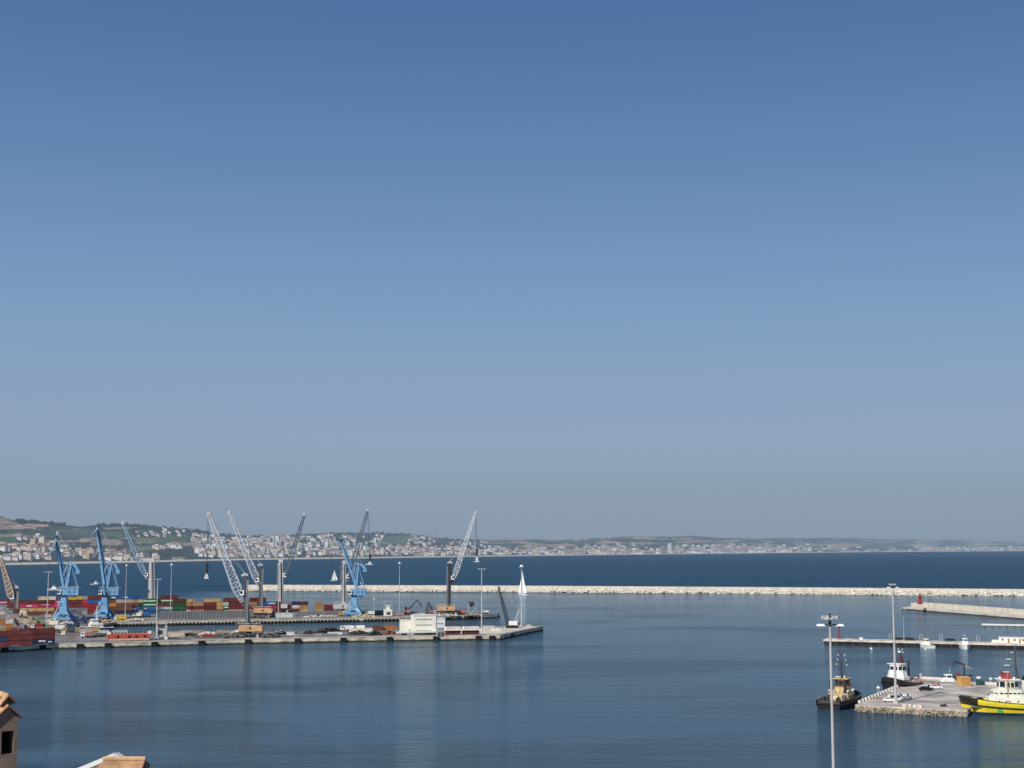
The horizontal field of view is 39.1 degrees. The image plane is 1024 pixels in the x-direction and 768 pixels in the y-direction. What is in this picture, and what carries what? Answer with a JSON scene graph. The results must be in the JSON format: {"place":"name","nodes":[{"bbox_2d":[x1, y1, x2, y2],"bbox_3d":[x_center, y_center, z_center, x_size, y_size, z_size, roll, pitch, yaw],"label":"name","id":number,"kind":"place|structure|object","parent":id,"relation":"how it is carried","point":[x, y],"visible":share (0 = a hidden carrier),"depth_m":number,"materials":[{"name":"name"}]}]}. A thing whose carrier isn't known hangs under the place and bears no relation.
{"place":"outdoors","nodes":[
{"label":"outdoors","id":0,"kind":"place"},
{"bbox_2d":[0,691,22,767],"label":"chimney turret","id":1,"kind":"object","parent":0,"point":[8,733],"visible":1,"depth_m":41.23,"materials":[{"name":"brown paint"}]},
{"bbox_2d":[79,752,149,767],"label":"roof gable","id":2,"kind":"structure","parent":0,"point":[116,760],"depth_m":35.14,"materials":[{"name":"ceramic"}]},
{"bbox_2d":[150,621,167,639],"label":"straddle carrier","id":3,"kind":"object","parent":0,"point":[161,632],"visible":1,"depth_m":747.26,"materials":[{"name":"metal"}]},
{"bbox_2d":[179,630,204,632],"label":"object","id":4,"kind":"structure","parent":0,"point":[193,631],"depth_m":803.55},
{"bbox_2d":[0,516,530,562],"bbox_3d":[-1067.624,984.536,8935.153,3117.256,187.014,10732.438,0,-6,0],"label":"hillside","id":5,"kind":"structure","parent":0,"point":[75,536],"depth_m":5740.87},
{"bbox_2d":[0,518,541,562],"bbox_3d":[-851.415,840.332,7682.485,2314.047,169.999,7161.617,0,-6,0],"label":"woodland","id":6,"kind":"object","parent":5,"relation":"on","point":[21,520],"visible":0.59,"depth_m":6505.57,"materials":[{"name":"green plant"}]},
{"bbox_2d":[0,611,542,651],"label":"quay","id":7,"kind":"structure","parent":0,"point":[60,638],"depth_m":778.49,"materials":[{"name":"grey concrete"}]},
{"bbox_2d":[0,555,28,617],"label":"harbour crane","id":8,"kind":"object","parent":7,"relation":"on","point":[13,596],"visible":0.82,"depth_m":945.55,"materials":[{"name":"metal"}]},
{"bbox_2d":[7,640,31,645],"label":"shipping container","id":9,"kind":"object","parent":7,"relation":"on","point":[21,642],"visible":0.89,"depth_m":697.85,"materials":[{"name":"red metal"}]},
{"bbox_2d":[7,634,32,640],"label":"shipping container","id":10,"kind":"object","parent":9,"relation":"on","point":[17,637],"visible":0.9,"depth_m":697.79,"materials":[{"name":"red metal"}]},
{"bbox_2d":[6,629,32,634],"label":"shipping container","id":11,"kind":"object","parent":10,"relation":"on","point":[20,631],"visible":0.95,"depth_m":698.39,"materials":[{"name":"red metal"}]},
{"bbox_2d":[13,617,30,628],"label":"reach stacker","id":12,"kind":"object","parent":7,"relation":"on","point":[25,626],"visible":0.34,"depth_m":811.45,"materials":[{"name":"beige paint"}]},
{"bbox_2d":[19,623,34,626],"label":"shipping container","id":13,"kind":"object","parent":7,"relation":"on","point":[21,624],"visible":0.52,"depth_m":859.40,"materials":[{"name":"grey metal"}]},
{"bbox_2d":[19,618,34,622],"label":"shipping container","id":14,"kind":"object","parent":13,"relation":"on","point":[27,620],"visible":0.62,"depth_m":860.53,"materials":[{"name":"beige metal"}]},
{"bbox_2d":[29,611,36,614],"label":"shipping container","id":15,"kind":"object","parent":7,"relation":"on","point":[32,612],"visible":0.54,"depth_m":1011.88,"materials":[{"name":"brown metal"}]},
{"bbox_2d":[20,608,37,611],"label":"shipping container","id":16,"kind":"object","parent":15,"relation":"on","point":[32,609],"visible":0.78,"depth_m":1011.46,"materials":[{"name":"beige metal"}]},
{"bbox_2d":[20,604,37,607],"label":"shipping container","id":17,"kind":"object","parent":16,"relation":"on","point":[28,605],"visible":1,"depth_m":1011.34,"materials":[{"name":"pink metal"}]},
{"bbox_2d":[20,600,37,603],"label":"shipping container","id":18,"kind":"object","parent":17,"relation":"on","point":[28,601],"visible":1,"depth_m":1011.58,"materials":[{"name":"red metal"}]},
{"bbox_2d":[31,616,48,627],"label":"reach stacker","id":19,"kind":"object","parent":7,"relation":"on","point":[44,624],"visible":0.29,"depth_m":819.19,"materials":[{"name":"grey metal"}]},
{"bbox_2d":[32,639,54,643],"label":"shipping container","id":20,"kind":"object","parent":7,"relation":"on","point":[43,641],"visible":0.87,"depth_m":708.63,"materials":[{"name":"blue metal"}]},
{"bbox_2d":[32,633,54,638],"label":"shipping container","id":21,"kind":"object","parent":20,"relation":"on","point":[45,636],"visible":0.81,"depth_m":709.21,"materials":[{"name":"red metal"}]},
{"bbox_2d":[29,628,54,633],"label":"shipping container","id":22,"kind":"object","parent":21,"relation":"on","point":[42,630],"visible":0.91,"depth_m":709.09,"materials":[{"name":"red metal"}]},
{"bbox_2d":[37,611,53,614],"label":"shipping container","id":23,"kind":"object","parent":7,"relation":"on","point":[44,612],"visible":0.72,"depth_m":1013.76,"materials":[{"name":"metal"}]},
{"bbox_2d":[37,607,55,610],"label":"shipping container","id":24,"kind":"object","parent":23,"relation":"on","point":[45,609],"visible":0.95,"depth_m":1014.35,"materials":[{"name":"beige metal"}]},
{"bbox_2d":[38,604,53,607],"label":"shipping container","id":25,"kind":"object","parent":24,"relation":"on","point":[44,605],"visible":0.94,"depth_m":1014.41,"materials":[{"name":"metal"}]},
{"bbox_2d":[38,600,53,603],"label":"shipping container","id":26,"kind":"object","parent":25,"relation":"on","point":[45,601],"visible":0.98,"depth_m":1014.74,"materials":[{"name":"red metal"}]},
{"bbox_2d":[38,596,55,599],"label":"shipping container","id":27,"kind":"object","parent":26,"relation":"on","point":[45,597],"visible":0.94,"depth_m":1015.15,"materials":[{"name":"beige metal"}]},
{"bbox_2d":[47,531,80,621],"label":"portal crane","id":28,"kind":"object","parent":7,"relation":"on","point":[68,589],"visible":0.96,"depth_m":931.65,"materials":[{"name":"metal"}]},
{"bbox_2d":[62,627,74,632],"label":"truck","id":29,"kind":"object","parent":7,"relation":"on","point":[70,629],"visible":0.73,"depth_m":803.41,"materials":[{"name":"grey metal"}]},
{"bbox_2d":[63,614,79,627],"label":"reach stacker","id":30,"kind":"object","parent":7,"relation":"on","point":[76,623],"visible":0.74,"depth_m":851.20,"materials":[{"name":"blue metal"}]},
{"bbox_2d":[80,631,91,637],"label":"truck","id":31,"kind":"object","parent":7,"relation":"on","point":[88,634],"visible":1,"depth_m":758.00,"materials":[{"name":"white paint"}]},
{"bbox_2d":[90,524,120,618],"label":"portal crane","id":32,"kind":"object","parent":7,"relation":"on","point":[105,593],"visible":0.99,"depth_m":968.38,"materials":[{"name":"metal"}]},
{"bbox_2d":[115,610,131,613],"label":"shipping container","id":33,"kind":"object","parent":7,"relation":"on","point":[122,611],"visible":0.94,"depth_m":1028.88,"materials":[{"name":"blue metal"}]},
{"bbox_2d":[115,607,131,609],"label":"shipping container","id":34,"kind":"object","parent":33,"relation":"on","point":[122,608],"visible":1,"depth_m":1029.09,"materials":[{"name":"brown metal"}]},
{"bbox_2d":[116,603,131,606],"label":"shipping container","id":35,"kind":"object","parent":34,"relation":"on","point":[123,604],"visible":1,"depth_m":1029.36,"materials":[{"name":"brown metal"}]},
{"bbox_2d":[116,599,132,602],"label":"shipping container","id":36,"kind":"object","parent":35,"relation":"on","point":[123,600],"visible":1,"depth_m":1029.87,"materials":[{"name":"grey metal"}]},
{"bbox_2d":[107,631,150,640],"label":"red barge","id":37,"kind":"object","parent":7,"relation":"on","point":[122,636],"visible":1,"depth_m":736.55,"materials":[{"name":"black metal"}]},
{"bbox_2d":[121,522,155,598],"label":"harbour crane","id":38,"kind":"object","parent":7,"relation":"on","point":[150,576],"visible":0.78,"depth_m":1056.59,"materials":[{"name":"metal"}]},
{"bbox_2d":[168,632,184,636],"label":"covered cargo","id":39,"kind":"object","parent":7,"relation":"on","point":[174,634],"visible":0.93,"depth_m":769.69},
{"bbox_2d":[157,610,274,618],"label":"warehouse","id":40,"kind":"structure","parent":7,"relation":"on","point":[199,614],"depth_m":970.84,"materials":[{"name":"metal"}]},
{"bbox_2d":[221,633,244,637],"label":"scrap heap","id":41,"kind":"object","parent":7,"relation":"on","point":[234,635],"visible":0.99,"depth_m":758.78,"materials":[{"name":"grey metal"}]},
{"bbox_2d":[204,512,263,637],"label":"harbour crane","id":42,"kind":"object","parent":7,"relation":"on","point":[248,628],"visible":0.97,"depth_m":767.83,"materials":[{"name":"metal"}]},
{"bbox_2d":[227,511,272,617],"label":"harbour crane","id":43,"kind":"object","parent":7,"relation":"on","point":[261,610],"visible":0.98,"depth_m":983.63,"materials":[{"name":"metal"}]},
{"bbox_2d":[260,632,280,637],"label":"scrap heap","id":44,"kind":"object","parent":7,"relation":"on","point":[274,635],"visible":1,"depth_m":758.97,"materials":[{"name":"grey metal"}]},
{"bbox_2d":[7,614,542,646],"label":"quay kerb","id":45,"kind":"structure","parent":7,"relation":"on","point":[277,638],"depth_m":769.63,"materials":[{"name":"concrete"}]},
{"bbox_2d":[277,513,305,612],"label":"harbour crane","id":46,"kind":"object","parent":7,"relation":"on","point":[282,576],"visible":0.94,"depth_m":1060.44,"materials":[{"name":"metal"}]},
{"bbox_2d":[317,627,341,632],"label":"scrap heap","id":47,"kind":"object","parent":7,"relation":"on","point":[326,630],"visible":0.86,"depth_m":803.97,"materials":[{"name":"black metal"}]},
{"bbox_2d":[297,610,383,615],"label":"barrier fence","id":48,"kind":"object","parent":7,"relation":"on","point":[324,613],"visible":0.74,"depth_m":1000.84,"materials":[{"name":"metal"}]},
{"bbox_2d":[330,534,366,616],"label":"portal crane","id":49,"kind":"object","parent":7,"relation":"on","point":[359,592],"visible":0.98,"depth_m":998.94,"materials":[{"name":"metal"}]},
{"bbox_2d":[333,508,371,610],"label":"harbour crane","id":50,"kind":"object","parent":7,"relation":"on","point":[345,579],"visible":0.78,"depth_m":1051.27,"materials":[{"name":"metal"}]},
{"bbox_2d":[347,630,366,634],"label":"scrap heap","id":51,"kind":"object","parent":7,"relation":"on","point":[356,632],"visible":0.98,"depth_m":790.26,"materials":[{"name":"grey metal"}]},
{"bbox_2d":[349,628,372,631],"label":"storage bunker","id":52,"kind":"object","parent":7,"relation":"on","point":[362,629],"visible":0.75,"depth_m":813.73,"materials":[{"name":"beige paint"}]},
{"bbox_2d":[384,605,391,615],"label":"control cabin","id":53,"kind":"object","parent":7,"relation":"on","point":[387,611],"visible":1,"depth_m":1000.98,"materials":[{"name":"beige paint"}]},
{"bbox_2d":[381,625,396,629],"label":"shipping container","id":54,"kind":"object","parent":7,"relation":"on","point":[389,627],"visible":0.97,"depth_m":830.75,"materials":[{"name":"orange metal"}]},
{"bbox_2d":[395,611,429,614],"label":"barrier fence","id":55,"kind":"object","parent":7,"relation":"on","point":[412,612],"visible":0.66,"depth_m":1022.47,"materials":[{"name":"metal"}]},
{"bbox_2d":[404,600,421,614],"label":"material handler","id":56,"kind":"object","parent":7,"relation":"on","point":[407,611],"visible":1,"depth_m":1018.57,"materials":[{"name":"metal"}]},
{"bbox_2d":[396,631,435,634],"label":"truck trailer","id":57,"kind":"object","parent":7,"relation":"on","point":[410,632],"visible":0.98,"depth_m":783.18,"materials":[{"name":"white paint"}]},
{"bbox_2d":[411,614,444,634],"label":"port office","id":58,"kind":"structure","parent":7,"relation":"on","point":[425,622],"depth_m":789.16,"materials":[{"name":"beige paint"}]},
{"bbox_2d":[436,628,443,636],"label":"transformer kiosk","id":59,"kind":"object","parent":7,"relation":"on","point":[439,632],"visible":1,"depth_m":768.51,"materials":[{"name":"metal"}]},
{"bbox_2d":[444,626,461,634],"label":"open shed","id":60,"kind":"structure","parent":7,"relation":"on","point":[452,630],"depth_m":780.08,"materials":[{"name":"white metal"}]},
{"bbox_2d":[437,511,477,614],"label":"harbour crane","id":61,"kind":"object","parent":7,"relation":"on","point":[448,608],"visible":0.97,"depth_m":1018.58,"materials":[{"name":"metal"}]},
{"bbox_2d":[461,626,479,634],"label":"open shed","id":62,"kind":"structure","parent":7,"relation":"on","point":[470,630],"depth_m":782.41,"materials":[{"name":"white metal"}]},
{"bbox_2d":[468,601,478,613],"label":"loading hopper","id":63,"kind":"object","parent":7,"relation":"on","point":[471,604],"visible":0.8,"depth_m":1024.05,"materials":[{"name":"metal"}]},
{"bbox_2d":[399,619,410,630],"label":"warehouse","id":64,"kind":"structure","parent":0,"point":[405,624],"depth_m":793.00,"materials":[{"name":"beige paint"}]},
{"bbox_2d":[461,626,535,633],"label":"concrete pavement","id":65,"kind":"structure","parent":0,"point":[489,631],"depth_m":826.04,"materials":[{"name":"grey concrete"}]},
{"bbox_2d":[480,569,482,629],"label":"lamp mast","id":66,"kind":"object","parent":65,"relation":"on","point":[481,600],"visible":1,"depth_m":836.97,"materials":[{"name":"metal"}]},
{"bbox_2d":[498,586,519,627],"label":"crawler crane","id":67,"kind":"object","parent":65,"relation":"on","point":[512,623],"visible":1,"depth_m":852.02,"materials":[{"name":"white metal"}]},
{"bbox_2d":[519,565,523,625],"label":"lamp mast","id":68,"kind":"object","parent":65,"relation":"on","point":[521,566],"visible":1,"depth_m":875.45,"materials":[{"name":"metal"}]},
{"bbox_2d":[0,551,1023,767],"bbox_3d":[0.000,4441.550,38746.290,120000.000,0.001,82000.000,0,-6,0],"label":"sea","id":69,"kind":"structure","parent":0,"point":[640,680],"depth_m":573.72,"materials":[{"name":"blue liquid"}]},
{"bbox_2d":[80,612,113,630],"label":"coaster","id":70,"kind":"object","parent":69,"relation":"on","point":[96,622],"visible":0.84,"depth_m":861.63,"materials":[{"name":"white paint"}]},
{"bbox_2d":[519,571,528,594],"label":"sailing boat","id":71,"kind":"object","parent":69,"relation":"on","point":[523,589],"visible":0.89,"depth_m":1510.28,"materials":[{"name":"white fabric"}]},
{"bbox_2d":[247,585,1023,595],"bbox_3d":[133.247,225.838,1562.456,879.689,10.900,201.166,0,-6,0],"label":"breakwater","id":72,"kind":"object","parent":69,"relation":"in","point":[732,590],"visible":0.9,"depth_m":1578.13,"materials":[{"name":"beige concrete"}]},
{"bbox_2d":[815,649,861,709],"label":"tugboat","id":73,"kind":"object","parent":69,"relation":"on","point":[846,695],"visible":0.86,"depth_m":452.96,"materials":[{"name":"black metal"}]},
{"bbox_2d":[881,647,922,689],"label":"tugboat","id":74,"kind":"object","parent":69,"relation":"on","point":[904,679],"visible":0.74,"depth_m":500.97,"materials":[{"name":"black metal"}]},
{"bbox_2d":[823,638,1023,648],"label":"pier","id":75,"kind":"structure","parent":69,"relation":"in","point":[910,643],"depth_m":729.61,"materials":[{"name":"concrete"}]},
{"bbox_2d":[998,637,1023,643],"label":"pier hut","id":76,"kind":"object","parent":75,"relation":"on","point":[1019,640],"visible":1,"depth_m":715.70,"materials":[{"name":"beige paint"}]},
{"bbox_2d":[920,638,934,647],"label":"motorboat","id":77,"kind":"object","parent":69,"relation":"on","point":[925,643],"visible":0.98,"depth_m":720.33,"materials":[{"name":"white paint"}]},
{"bbox_2d":[930,666,954,681],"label":"motorboat","id":78,"kind":"object","parent":69,"relation":"on","point":[947,678],"visible":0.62,"depth_m":517.86,"materials":[{"name":"white paint"}]},
{"bbox_2d":[901,602,1023,618],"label":"harbour mole","id":79,"kind":"object","parent":69,"relation":"in","point":[1012,613],"visible":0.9,"depth_m":1083.28,"materials":[{"name":"beige concrete"}]},
{"bbox_2d":[959,634,969,649],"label":"motorboat","id":80,"kind":"object","parent":69,"relation":"on","point":[964,644],"visible":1,"depth_m":711.97,"materials":[{"name":"white paint"}]},
{"bbox_2d":[959,645,1023,714],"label":"tugboat","id":81,"kind":"object","parent":69,"relation":"on","point":[1005,696],"visible":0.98,"depth_m":432.62,"materials":[{"name":"yellow metal"}]},
{"bbox_2d":[982,624,1023,626],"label":"floating jetty","id":82,"kind":"object","parent":69,"relation":"on","point":[1014,625],"visible":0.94,"depth_m":913.18,"materials":[{"name":"concrete"}]},
{"bbox_2d":[0,0,1023,541],"label":"sky","id":83,"kind":"structure","parent":0,"point":[541,269],"materials":[{"name":"blue"}]},
{"bbox_2d":[5,550,1023,564],"bbox_3d":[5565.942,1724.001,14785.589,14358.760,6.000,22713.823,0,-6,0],"label":"beach","id":84,"kind":"structure","parent":0,"point":[34,563],"depth_m":6567.45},
{"bbox_2d":[467,536,1023,554],"bbox_3d":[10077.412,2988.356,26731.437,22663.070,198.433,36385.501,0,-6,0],"label":"hills","id":85,"kind":"structure","parent":0,"point":[641,543],"depth_m":15768.08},
{"bbox_2d":[0,527,1023,560],"bbox_3d":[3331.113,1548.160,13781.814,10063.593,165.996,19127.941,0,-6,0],"label":"distant houses","id":86,"kind":"structure","parent":85,"relation":"on","point":[264,548],"depth_m":7796.01,"materials":[{"name":"white"}]},
{"bbox_2d":[475,536,1022,553],"bbox_3d":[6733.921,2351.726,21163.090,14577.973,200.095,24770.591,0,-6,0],"label":"woodland","id":87,"kind":"object","parent":85,"relation":"on","point":[777,541],"visible":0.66,"depth_m":17132.21,"materials":[{"name":"green plant"}]},
{"bbox_2d":[816,613,843,767],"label":"lamp mast","id":88,"kind":"object","parent":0,"point":[829,617],"visible":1,"depth_m":176.92,"materials":[{"name":"metal"}]},
{"bbox_2d":[855,678,996,716],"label":"pier","id":89,"kind":"structure","parent":0,"point":[948,693],"depth_m":465.93,"materials":[{"name":"grey concrete"}]},
{"bbox_2d":[887,583,898,702],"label":"lamp mast","id":90,"kind":"object","parent":89,"relation":"on","point":[895,678],"visible":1,"depth_m":447.60,"materials":[{"name":"metal"}]},
{"bbox_2d":[888,693,903,700],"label":"parked van","id":91,"kind":"object","parent":89,"relation":"on","point":[899,697],"visible":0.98,"depth_m":451.22,"materials":[{"name":"white paint"}]},
{"bbox_2d":[854,705,968,716],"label":"rubble facing","id":92,"kind":"object","parent":89,"relation":"attached to","point":[964,714],"visible":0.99,"depth_m":433.35,"materials":[{"name":"stone"}]},
{"bbox_2d":[918,685,933,690],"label":"parked car","id":93,"kind":"object","parent":89,"relation":"on","point":[922,688],"visible":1,"depth_m":483.77,"materials":[{"name":"black metal"}]},
{"bbox_2d":[952,661,972,679],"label":"loader crane","id":94,"kind":"object","parent":89,"relation":"on","point":[958,674],"visible":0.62,"depth_m":547.89,"materials":[{"name":"metal"}]},
{"bbox_2d":[956,676,971,685],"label":"timber shed","id":95,"kind":"structure","parent":89,"relation":"on","point":[963,680],"depth_m":501.14,"materials":[{"name":"orange wood"}]},
{"bbox_2d":[976,676,984,684],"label":"equipment locker","id":96,"kind":"object","parent":89,"relation":"on","point":[979,680],"visible":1,"depth_m":503.68,"materials":[{"name":"green metal"}]},
{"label":"shipping container","id":97,"kind":"object","parent":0,"visible":0},
{"bbox_2d":[160,606,171,609],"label":"shipping container","id":98,"kind":"object","parent":97,"relation":"on","point":[165,607],"visible":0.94,"depth_m":1036.51,"materials":[{"name":"white metal"}]},
{"bbox_2d":[160,603,172,605],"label":"shipping container","id":99,"kind":"object","parent":98,"relation":"on","point":[164,604],"visible":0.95,"depth_m":1036.66,"materials":[{"name":"red metal"}]},
{"bbox_2d":[161,599,172,602],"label":"shipping container","id":100,"kind":"object","parent":99,"relation":"on","point":[165,600],"visible":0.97,"depth_m":1036.98,"materials":[{"name":"green metal"}]},
{"bbox_2d":[160,595,177,598],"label":"shipping container","id":101,"kind":"object","parent":100,"relation":"on","point":[168,596],"visible":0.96,"depth_m":1038.02,"materials":[{"name":"red metal"}]},
{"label":"shipping container","id":102,"kind":"object","parent":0,"visible":0},
{"bbox_2d":[172,606,185,609],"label":"shipping container","id":103,"kind":"object","parent":102,"relation":"on","point":[178,607],"visible":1,"depth_m":1038.87,"materials":[{"name":"green metal"}]},
{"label":"shipping container","id":104,"kind":"object","parent":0,"visible":0},
{"bbox_2d":[204,606,215,609],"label":"shipping container","id":105,"kind":"object","parent":104,"relation":"on","point":[209,607],"visible":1,"depth_m":1044.30,"materials":[{"name":"red metal"}]},
{"bbox_2d":[204,602,216,605],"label":"shipping container","id":106,"kind":"object","parent":105,"relation":"on","point":[210,603],"visible":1,"depth_m":1044.68,"materials":[{"name":"red metal"}]},
{"bbox_2d":[204,598,220,601],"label":"shipping container","id":107,"kind":"object","parent":106,"relation":"on","point":[213,600],"visible":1,"depth_m":1045.85,"materials":[{"name":"beige metal"}]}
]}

